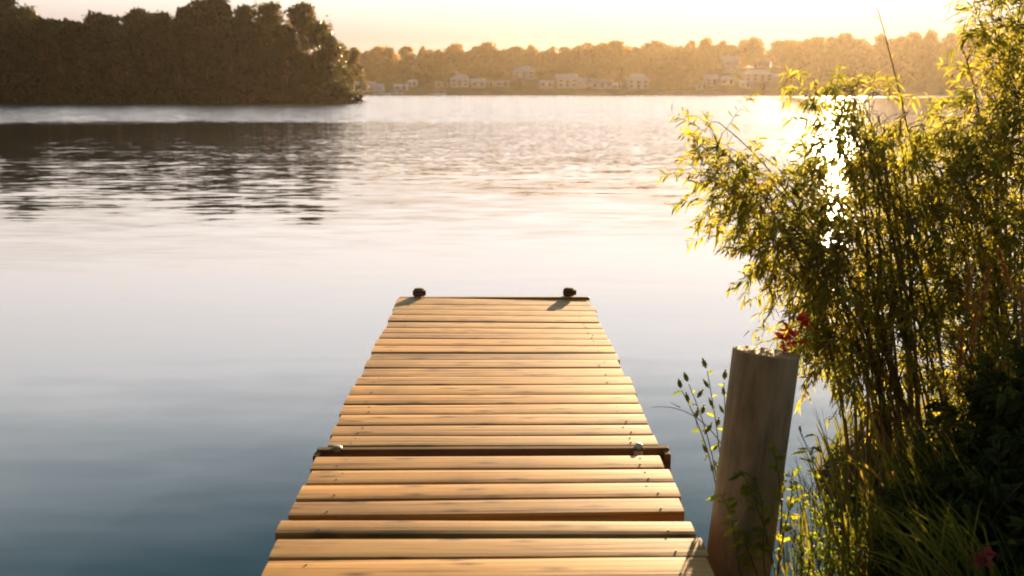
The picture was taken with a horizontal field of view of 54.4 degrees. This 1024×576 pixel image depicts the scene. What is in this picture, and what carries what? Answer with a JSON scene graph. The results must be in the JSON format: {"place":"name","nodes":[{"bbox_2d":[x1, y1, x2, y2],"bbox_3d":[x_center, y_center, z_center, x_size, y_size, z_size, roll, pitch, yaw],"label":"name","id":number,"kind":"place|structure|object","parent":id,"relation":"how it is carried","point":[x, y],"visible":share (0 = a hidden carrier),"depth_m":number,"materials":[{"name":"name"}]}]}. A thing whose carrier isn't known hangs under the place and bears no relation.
{"place":"outdoors","nodes":[
{"label":"outdoors","id":0,"kind":"place"},
{"bbox_2d":[35,92,266,102],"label":"wooded point ground","id":1,"kind":"structure","parent":0,"point":[162,92],"depth_m":146.81,"materials":[{"name":"soil"}]},
{"bbox_2d":[0,0,49,77],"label":"broadleaf tree","id":2,"kind":"object","parent":1,"relation":"on","point":[9,7],"visible":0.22,"depth_m":150.86,"materials":[{"name":"green plant"}]},
{"bbox_2d":[20,16,69,72],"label":"broadleaf tree","id":3,"kind":"object","parent":1,"relation":"on","point":[41,29],"visible":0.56,"depth_m":147.95,"materials":[{"name":"green plant"}]},
{"bbox_2d":[63,20,92,79],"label":"broadleaf tree","id":4,"kind":"object","parent":1,"relation":"on","point":[74,30],"visible":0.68,"depth_m":148.21,"materials":[{"name":"green plant"}]},
{"bbox_2d":[62,9,128,73],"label":"broadleaf tree","id":5,"kind":"object","parent":1,"relation":"on","point":[86,18],"visible":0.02,"depth_m":157.59,"materials":[{"name":"green plant"}]},
{"bbox_2d":[81,13,135,84],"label":"broadleaf tree","id":6,"kind":"object","parent":1,"relation":"on","point":[98,22],"visible":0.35,"depth_m":148.51,"materials":[{"name":"green plant"}]},
{"bbox_2d":[127,6,154,74],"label":"broadleaf tree","id":7,"kind":"object","parent":1,"relation":"on","point":[136,14],"visible":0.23,"depth_m":159.57,"materials":[{"name":"green plant"}]},
{"bbox_2d":[150,10,172,28],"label":"broadleaf tree","id":8,"kind":"object","parent":1,"relation":"on","point":[159,18],"visible":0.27,"depth_m":161.91,"materials":[{"name":"green plant"}]},
{"bbox_2d":[167,3,213,81],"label":"broadleaf tree","id":9,"kind":"object","parent":1,"relation":"on","point":[174,21],"visible":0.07,"depth_m":155.84,"materials":[{"name":"green plant"}]},
{"bbox_2d":[173,0,252,80],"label":"broadleaf tree","id":10,"kind":"object","parent":1,"relation":"on","point":[198,12],"visible":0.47,"depth_m":152.29,"materials":[{"name":"green plant"}]},
{"bbox_2d":[233,3,254,27],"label":"broadleaf tree","id":11,"kind":"object","parent":1,"relation":"on","point":[241,14],"visible":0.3,"depth_m":157.23,"materials":[{"name":"green plant"}]},
{"bbox_2d":[235,21,270,50],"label":"broadleaf tree","id":12,"kind":"object","parent":1,"relation":"on","point":[249,26],"visible":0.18,"depth_m":156.12,"materials":[{"name":"green plant"}]},
{"bbox_2d":[236,0,296,78],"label":"broadleaf tree","id":13,"kind":"object","parent":1,"relation":"on","point":[270,17],"visible":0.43,"depth_m":154.34,"materials":[{"name":"green plant"}]},
{"bbox_2d":[266,24,303,91],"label":"broadleaf tree","id":14,"kind":"object","parent":1,"relation":"on","point":[282,51],"visible":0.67,"depth_m":148.97,"materials":[{"name":"green plant"}]},
{"bbox_2d":[270,0,340,87],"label":"broadleaf tree","id":15,"kind":"object","parent":1,"relation":"on","point":[301,16],"visible":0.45,"depth_m":151.78,"materials":[{"name":"green plant"}]},
{"bbox_2d":[297,18,343,87],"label":"broadleaf tree","id":16,"kind":"object","parent":1,"relation":"on","point":[311,41],"visible":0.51,"depth_m":150.44,"materials":[{"name":"green plant"}]},
{"bbox_2d":[305,60,338,95],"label":"broadleaf tree","id":17,"kind":"object","parent":1,"relation":"on","point":[322,73],"visible":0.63,"depth_m":145.77,"materials":[{"name":"green plant"}]},
{"bbox_2d":[312,33,348,87],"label":"broadleaf tree","id":18,"kind":"object","parent":1,"relation":"on","point":[329,41],"visible":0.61,"depth_m":148.48,"materials":[{"name":"green plant"}]},
{"bbox_2d":[315,77,354,102],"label":"waterside shrub","id":19,"kind":"object","parent":1,"relation":"on","point":[331,81],"visible":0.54,"depth_m":144.13,"materials":[{"name":"green plant"}]},
{"bbox_2d":[308,81,364,103],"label":"waterside shrub","id":20,"kind":"object","parent":1,"relation":"on","point":[338,93],"visible":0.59,"depth_m":143.44,"materials":[{"name":"green plant"}]},
{"bbox_2d":[337,43,354,92],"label":"broadleaf tree","id":21,"kind":"object","parent":1,"relation":"on","point":[348,74],"visible":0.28,"depth_m":154.16,"materials":[{"name":"green plant"}]},
{"bbox_2d":[341,47,369,94],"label":"broadleaf tree","id":22,"kind":"object","parent":1,"relation":"on","point":[353,59],"visible":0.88,"depth_m":184.76,"materials":[{"name":"green plant"}]},
{"bbox_2d":[0,95,1023,575],"bbox_3d":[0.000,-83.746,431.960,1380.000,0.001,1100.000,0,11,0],"label":"water","id":23,"kind":"structure","parent":0,"point":[196,303],"depth_m":9.62,"materials":[{"name":"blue liquid"}]},
{"bbox_2d":[261,287,713,575],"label":"dock","id":24,"kind":"object","parent":23,"relation":"on","point":[491,436],"visible":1,"depth_m":3.74,"materials":[{"name":"brown wood"}]},
{"bbox_2d":[672,358,726,482],"bbox_3d":[0.677,0.876,3.556,0.248,1.300,0.090,0,11,0],"label":"budded weed","id":25,"kind":"object","parent":23,"relation":"on","point":[699,394],"visible":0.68,"depth_m":3.45,"materials":[{"name":"green plant"}]},
{"bbox_2d":[707,346,799,575],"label":"mooring post","id":26,"kind":"object","parent":23,"relation":"in","point":[761,389],"visible":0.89,"depth_m":3.25,"materials":[{"name":"brown wood"}]},
{"bbox_2d":[706,441,800,575],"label":"creeper","id":27,"kind":"object","parent":26,"relation":"attached to","point":[744,537],"visible":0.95,"depth_m":3.20,"materials":[{"name":"green plant"}]},
{"bbox_2d":[774,312,812,565],"bbox_3d":[0.979,0.711,3.504,0.123,1.345,0.392,5,12,22],"label":"red sprig","id":28,"kind":"object","parent":23,"relation":"on","point":[803,319],"visible":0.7,"depth_m":3.26,"materials":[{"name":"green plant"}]},
{"bbox_2d":[777,425,862,575],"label":"lanky weed","id":29,"kind":"object","parent":23,"relation":"on","point":[795,487],"visible":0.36,"depth_m":3.34,"materials":[{"name":"green plant"}]},
{"bbox_2d":[15,0,1023,70],"label":"sky","id":30,"kind":"structure","parent":0,"point":[361,24],"materials":[{"name":"white"}]},
{"bbox_2d":[346,64,1023,94],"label":"hills","id":31,"kind":"structure","parent":0,"point":[529,87],"depth_m":441.46,"materials":[{"name":"plant"}]},
{"bbox_2d":[356,81,384,91],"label":"house","id":32,"kind":"structure","parent":31,"relation":"on","point":[373,86],"depth_m":434.81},
{"bbox_2d":[368,69,384,83],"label":"hill tree","id":33,"kind":"object","parent":31,"relation":"on","point":[377,76],"visible":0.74,"depth_m":440.83,"materials":[{"name":"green plant"}]},
{"bbox_2d":[385,47,399,71],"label":"hill tree","id":34,"kind":"object","parent":31,"relation":"on","point":[390,51],"visible":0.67,"depth_m":483.75,"materials":[{"name":"green plant"}]},
{"bbox_2d":[393,58,415,81],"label":"hill tree","id":35,"kind":"object","parent":31,"relation":"on","point":[402,63],"visible":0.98,"depth_m":457.61,"materials":[{"name":"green plant"}]},
{"bbox_2d":[397,46,416,71],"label":"hill tree","id":36,"kind":"object","parent":31,"relation":"on","point":[403,51],"visible":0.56,"depth_m":476.71,"materials":[{"name":"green plant"}]},
{"bbox_2d":[415,51,434,74],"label":"hill tree","id":37,"kind":"object","parent":31,"relation":"on","point":[425,56],"visible":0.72,"depth_m":469.05,"materials":[{"name":"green plant"}]},
{"bbox_2d":[444,44,462,71],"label":"hill tree","id":38,"kind":"object","parent":31,"relation":"on","point":[451,51],"visible":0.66,"depth_m":478.42,"materials":[{"name":"green plant"}]},
{"bbox_2d":[449,72,469,87],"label":"house","id":39,"kind":"structure","parent":31,"relation":"on","point":[460,80],"depth_m":442.36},
{"bbox_2d":[458,61,482,78],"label":"hill tree","id":40,"kind":"object","parent":31,"relation":"on","point":[471,67],"visible":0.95,"depth_m":457.42,"materials":[{"name":"green plant"}]},
{"bbox_2d":[470,79,485,87],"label":"house","id":41,"kind":"structure","parent":31,"relation":"on","point":[477,83],"depth_m":442.19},
{"bbox_2d":[471,46,492,69],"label":"hill tree","id":42,"kind":"object","parent":31,"relation":"on","point":[482,52],"visible":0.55,"depth_m":475.73,"materials":[{"name":"green plant"}]},
{"bbox_2d":[481,59,499,80],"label":"hill tree","id":43,"kind":"object","parent":31,"relation":"on","point":[490,67],"visible":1,"depth_m":453.51,"materials":[{"name":"green plant"}]},
{"bbox_2d":[485,48,505,69],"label":"hill tree","id":44,"kind":"object","parent":31,"relation":"on","point":[495,52],"visible":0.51,"depth_m":480.06,"materials":[{"name":"green plant"}]},
{"bbox_2d":[512,64,535,79],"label":"house","id":45,"kind":"structure","parent":31,"relation":"on","point":[525,72],"depth_m":460.69,"materials":[{"name":"grey"}]},
{"bbox_2d":[522,44,538,68],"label":"hill tree","id":46,"kind":"object","parent":31,"relation":"on","point":[530,55],"visible":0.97,"depth_m":480.50,"materials":[{"name":"green plant"}]},
{"bbox_2d":[535,51,548,74],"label":"hill tree","id":47,"kind":"object","parent":31,"relation":"on","point":[543,58],"visible":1,"depth_m":468.80,"materials":[{"name":"green plant"}]},
{"bbox_2d":[547,46,559,70],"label":"hill tree","id":48,"kind":"object","parent":31,"relation":"on","point":[553,55],"visible":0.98,"depth_m":477.07,"materials":[{"name":"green plant"}]},
{"bbox_2d":[556,71,587,87],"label":"house","id":49,"kind":"structure","parent":31,"relation":"on","point":[571,80],"depth_m":440.65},
{"bbox_2d":[574,58,590,78],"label":"hill tree","id":50,"kind":"object","parent":31,"relation":"on","point":[583,66],"visible":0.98,"depth_m":457.64,"materials":[{"name":"green plant"}]},
{"bbox_2d":[573,46,599,72],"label":"hill tree","id":51,"kind":"object","parent":31,"relation":"on","point":[586,50],"visible":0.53,"depth_m":474.02,"materials":[{"name":"green plant"}]},
{"bbox_2d":[593,42,607,66],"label":"hill tree","id":52,"kind":"object","parent":31,"relation":"on","point":[601,49],"visible":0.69,"depth_m":476.02,"materials":[{"name":"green plant"}]},
{"bbox_2d":[590,79,613,88],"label":"house","id":53,"kind":"structure","parent":31,"relation":"on","point":[601,83],"depth_m":439.10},
{"bbox_2d":[598,40,630,59],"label":"hill tree","id":54,"kind":"object","parent":31,"relation":"on","point":[618,46],"visible":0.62,"depth_m":473.93,"materials":[{"name":"green plant"}]},
{"bbox_2d":[626,74,649,89],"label":"house","id":55,"kind":"structure","parent":31,"relation":"on","point":[637,81],"depth_m":436.01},
{"bbox_2d":[646,49,661,73],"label":"hill tree","id":56,"kind":"object","parent":31,"relation":"on","point":[654,54],"visible":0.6,"depth_m":465.74,"materials":[{"name":"green plant"}]},
{"bbox_2d":[653,49,672,66],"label":"hill tree","id":57,"kind":"object","parent":31,"relation":"on","point":[665,53],"visible":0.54,"depth_m":478.82,"materials":[{"name":"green plant"}]},
{"bbox_2d":[667,47,683,70],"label":"hill tree","id":58,"kind":"object","parent":31,"relation":"on","point":[675,53],"visible":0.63,"depth_m":469.63,"materials":[{"name":"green plant"}]},
{"bbox_2d":[682,46,701,70],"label":"hill tree","id":59,"kind":"object","parent":31,"relation":"on","point":[694,50],"visible":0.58,"depth_m":467.33,"materials":[{"name":"green plant"}]},
{"bbox_2d":[697,37,717,63],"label":"hill tree","id":60,"kind":"object","parent":31,"relation":"on","point":[705,43],"visible":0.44,"depth_m":476.99,"materials":[{"name":"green plant"}]},
{"bbox_2d":[703,74,718,85],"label":"house","id":61,"kind":"structure","parent":31,"relation":"on","point":[710,79],"depth_m":443.00,"materials":[{"name":"grey"}]},
{"bbox_2d":[713,40,731,67],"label":"hill tree","id":62,"kind":"object","parent":31,"relation":"on","point":[721,48],"visible":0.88,"depth_m":479.40,"materials":[{"name":"green plant"}]},
{"bbox_2d":[718,76,735,84],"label":"house","id":63,"kind":"structure","parent":31,"relation":"on","point":[726,80],"depth_m":444.48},
{"bbox_2d":[720,53,739,71],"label":"house","id":64,"kind":"structure","parent":31,"relation":"on","point":[729,63],"depth_m":472.51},
{"bbox_2d":[739,36,765,67],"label":"hill tree","id":65,"kind":"object","parent":31,"relation":"on","point":[754,43],"visible":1,"depth_m":478.97,"materials":[{"name":"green plant"}]},
{"bbox_2d":[740,70,784,82],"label":"house","id":66,"kind":"structure","parent":31,"relation":"on","point":[757,76],"depth_m":450.77,"materials":[{"name":"grey"}]},
{"bbox_2d":[657,91,880,94],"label":"shore wall","id":67,"kind":"structure","parent":31,"relation":"on","point":[722,92],"depth_m":425.51,"materials":[{"name":"stone"}]},
{"bbox_2d":[765,40,783,66],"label":"hill tree","id":68,"kind":"object","parent":31,"relation":"on","point":[776,44],"visible":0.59,"depth_m":497.71,"materials":[{"name":"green plant"}]},
{"bbox_2d":[771,48,788,66],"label":"hill tree","id":69,"kind":"object","parent":31,"relation":"on","point":[780,52],"visible":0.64,"depth_m":486.73,"materials":[{"name":"green plant"}]},
{"bbox_2d":[781,39,797,64],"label":"hill tree","id":70,"kind":"object","parent":31,"relation":"on","point":[790,48],"visible":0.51,"depth_m":476.70,"materials":[{"name":"green plant"}]},
{"bbox_2d":[779,55,800,76],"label":"hill tree","id":71,"kind":"object","parent":31,"relation":"on","point":[791,62],"visible":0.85,"depth_m":453.57,"materials":[{"name":"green plant"}]},
{"bbox_2d":[793,45,805,70],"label":"hill tree","id":72,"kind":"object","parent":31,"relation":"on","point":[800,52],"visible":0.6,"depth_m":464.44,"materials":[{"name":"green plant"}]},
{"bbox_2d":[799,53,817,74],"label":"hill tree","id":73,"kind":"object","parent":31,"relation":"on","point":[810,58],"visible":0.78,"depth_m":456.11,"materials":[{"name":"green plant"}]},
{"bbox_2d":[797,65,821,83],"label":"hill tree","id":74,"kind":"object","parent":31,"relation":"on","point":[809,69],"visible":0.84,"depth_m":443.04,"materials":[{"name":"green plant"}]},
{"bbox_2d":[810,35,824,64],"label":"hill tree","id":75,"kind":"object","parent":31,"relation":"on","point":[817,41],"visible":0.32,"depth_m":499.36,"materials":[{"name":"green plant"}]},
{"bbox_2d":[819,50,835,75],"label":"hill tree","id":76,"kind":"object","parent":31,"relation":"on","point":[827,58],"visible":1,"depth_m":457.03,"materials":[{"name":"green plant"}]},
{"bbox_2d":[819,45,840,71],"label":"hill tree","id":77,"kind":"object","parent":31,"relation":"on","point":[832,48],"visible":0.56,"depth_m":466.12,"materials":[{"name":"green plant"}]},
{"bbox_2d":[832,31,859,60],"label":"hill tree","id":78,"kind":"object","parent":31,"relation":"on","point":[847,38],"visible":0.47,"depth_m":485.69,"materials":[{"name":"green plant"}]},
{"bbox_2d":[835,47,860,73],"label":"hill tree","id":79,"kind":"object","parent":31,"relation":"on","point":[845,51],"visible":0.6,"depth_m":463.88,"materials":[{"name":"green plant"}]},
{"bbox_2d":[841,53,855,75],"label":"hill tree","id":80,"kind":"object","parent":31,"relation":"on","point":[847,59],"visible":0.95,"depth_m":458.61,"materials":[{"name":"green plant"}]},
{"bbox_2d":[856,47,875,71],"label":"hill tree","id":81,"kind":"object","parent":31,"relation":"on","point":[863,53],"visible":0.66,"depth_m":465.43,"materials":[{"name":"green plant"}]},
{"bbox_2d":[860,52,883,76],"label":"hill tree","id":82,"kind":"object","parent":31,"relation":"on","point":[873,61],"visible":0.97,"depth_m":456.97,"materials":[{"name":"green plant"}]},
{"bbox_2d":[872,33,887,57],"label":"hill tree","id":83,"kind":"object","parent":31,"relation":"on","point":[880,38],"visible":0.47,"depth_m":486.31,"materials":[{"name":"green plant"}]},
{"bbox_2d":[874,42,890,70],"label":"hill tree","id":84,"kind":"object","parent":31,"relation":"on","point":[882,50],"visible":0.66,"depth_m":465.42,"materials":[{"name":"green plant"}]},
{"bbox_2d":[884,51,900,77],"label":"hill tree","id":85,"kind":"object","parent":31,"relation":"on","point":[896,65],"visible":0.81,"depth_m":455.46,"materials":[{"name":"green plant"}]},
{"bbox_2d":[896,47,910,70],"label":"hill tree","id":86,"kind":"object","parent":31,"relation":"on","point":[903,52],"visible":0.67,"depth_m":465.62,"materials":[{"name":"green plant"}]},
{"bbox_2d":[898,73,916,88],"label":"hill tree","id":87,"kind":"object","parent":31,"relation":"on","point":[904,84],"visible":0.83,"depth_m":436.36,"materials":[{"name":"green plant"}]},
{"bbox_2d":[897,30,923,59],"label":"hill tree","id":88,"kind":"object","parent":31,"relation":"on","point":[914,39],"visible":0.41,"depth_m":477.57,"materials":[{"name":"green plant"}]},
{"bbox_2d":[906,51,920,75],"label":"hill tree","id":89,"kind":"object","parent":31,"relation":"on","point":[913,58],"visible":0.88,"depth_m":456.06,"materials":[{"name":"green plant"}]},
{"bbox_2d":[910,42,939,71],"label":"hill tree","id":90,"kind":"object","parent":31,"relation":"on","point":[922,48],"visible":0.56,"depth_m":463.80,"materials":[{"name":"green plant"}]},
{"bbox_2d":[917,50,941,75],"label":"hill tree","id":91,"kind":"object","parent":31,"relation":"on","point":[927,66],"visible":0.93,"depth_m":457.21,"materials":[{"name":"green plant"}]},
{"bbox_2d":[921,31,940,59],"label":"hill tree","id":92,"kind":"object","parent":31,"relation":"on","point":[929,37],"visible":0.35,"depth_m":476.91,"materials":[{"name":"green plant"}]},
{"bbox_2d":[931,42,948,71],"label":"hill tree","id":93,"kind":"object","parent":31,"relation":"on","point":[939,48],"visible":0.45,"depth_m":464.60,"materials":[{"name":"green plant"}]},
{"bbox_2d":[937,51,959,76],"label":"hill tree","id":94,"kind":"object","parent":31,"relation":"on","point":[955,58],"visible":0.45,"depth_m":452.70,"materials":[{"name":"green plant"}]},
{"bbox_2d":[948,42,964,68],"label":"hill tree","id":95,"kind":"object","parent":31,"relation":"on","point":[958,53],"visible":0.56,"depth_m":464.75,"materials":[{"name":"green plant"}]},
{"bbox_2d":[805,384,1020,575],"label":"lake bank","id":96,"kind":"structure","parent":0,"point":[825,473],"depth_m":4.49,"materials":[{"name":"green plant"}]},
{"bbox_2d":[757,474,851,575],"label":"tall grass","id":97,"kind":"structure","parent":96,"relation":"on","point":[801,543],"depth_m":3.08,"materials":[{"name":"green plant"}]},
{"bbox_2d":[656,65,984,522],"bbox_3d":[1.234,0.040,3.864,1.289,1.786,0.885,-5,12,-24],"label":"willow shrub","id":98,"kind":"object","parent":96,"relation":"on","point":[833,347],"visible":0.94,"depth_m":3.81,"materials":[{"name":"green plant"}]},
{"bbox_2d":[792,533,859,575],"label":"lanky weed","id":99,"kind":"object","parent":96,"relation":"on","point":[821,560],"visible":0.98,"depth_m":3.01,"materials":[{"name":"green plant"}]},
{"bbox_2d":[793,406,897,575],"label":"tall grass","id":100,"kind":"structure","parent":96,"relation":"on","point":[856,538],"depth_m":3.15,"materials":[{"name":"green plant"}]},
{"bbox_2d":[811,377,905,517],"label":"yellow blade grass","id":101,"kind":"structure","parent":96,"relation":"on","point":[877,439],"depth_m":3.47,"materials":[{"name":"yellow plant"}]},
{"bbox_2d":[837,454,918,575],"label":"lanky weed","id":102,"kind":"object","parent":96,"relation":"on","point":[884,482],"visible":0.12,"depth_m":3.29,"materials":[{"name":"green plant"}]},
{"bbox_2d":[875,8,943,436],"bbox_3d":[1.639,-0.127,4.136,0.422,2.006,0.082,3,12,13],"label":"long shoot","id":103,"kind":"object","parent":96,"relation":"on","point":[942,422],"visible":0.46,"depth_m":4.02,"materials":[{"name":"brown plant"}]},
{"bbox_2d":[848,407,992,573],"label":"tall grass","id":104,"kind":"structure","parent":96,"relation":"on","point":[918,474],"depth_m":3.22,"materials":[{"name":"green plant"}]},
{"bbox_2d":[842,484,1019,575],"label":"tall grass","id":105,"kind":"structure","parent":96,"relation":"on","point":[949,567],"depth_m":2.83,"materials":[{"name":"green plant"}]},
{"bbox_2d":[844,0,1023,429],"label":"willow shrub","id":106,"kind":"object","parent":96,"relation":"on","point":[964,161],"visible":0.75,"depth_m":3.96,"materials":[{"name":"green plant"}]},
{"bbox_2d":[851,338,1023,575],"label":"leafy bush","id":107,"kind":"object","parent":96,"relation":"on","point":[993,461],"visible":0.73,"depth_m":3.19,"materials":[{"name":"green plant"}]},
{"bbox_2d":[887,247,1023,443],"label":"plume grass","id":108,"kind":"object","parent":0,"point":[982,310],"depth_m":3.59,"materials":[{"name":"green plant"}]},
{"bbox_2d":[973,546,995,575],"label":"pink flower","id":109,"kind":"object","parent":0,"point":[989,555],"visible":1,"depth_m":2.75,"materials":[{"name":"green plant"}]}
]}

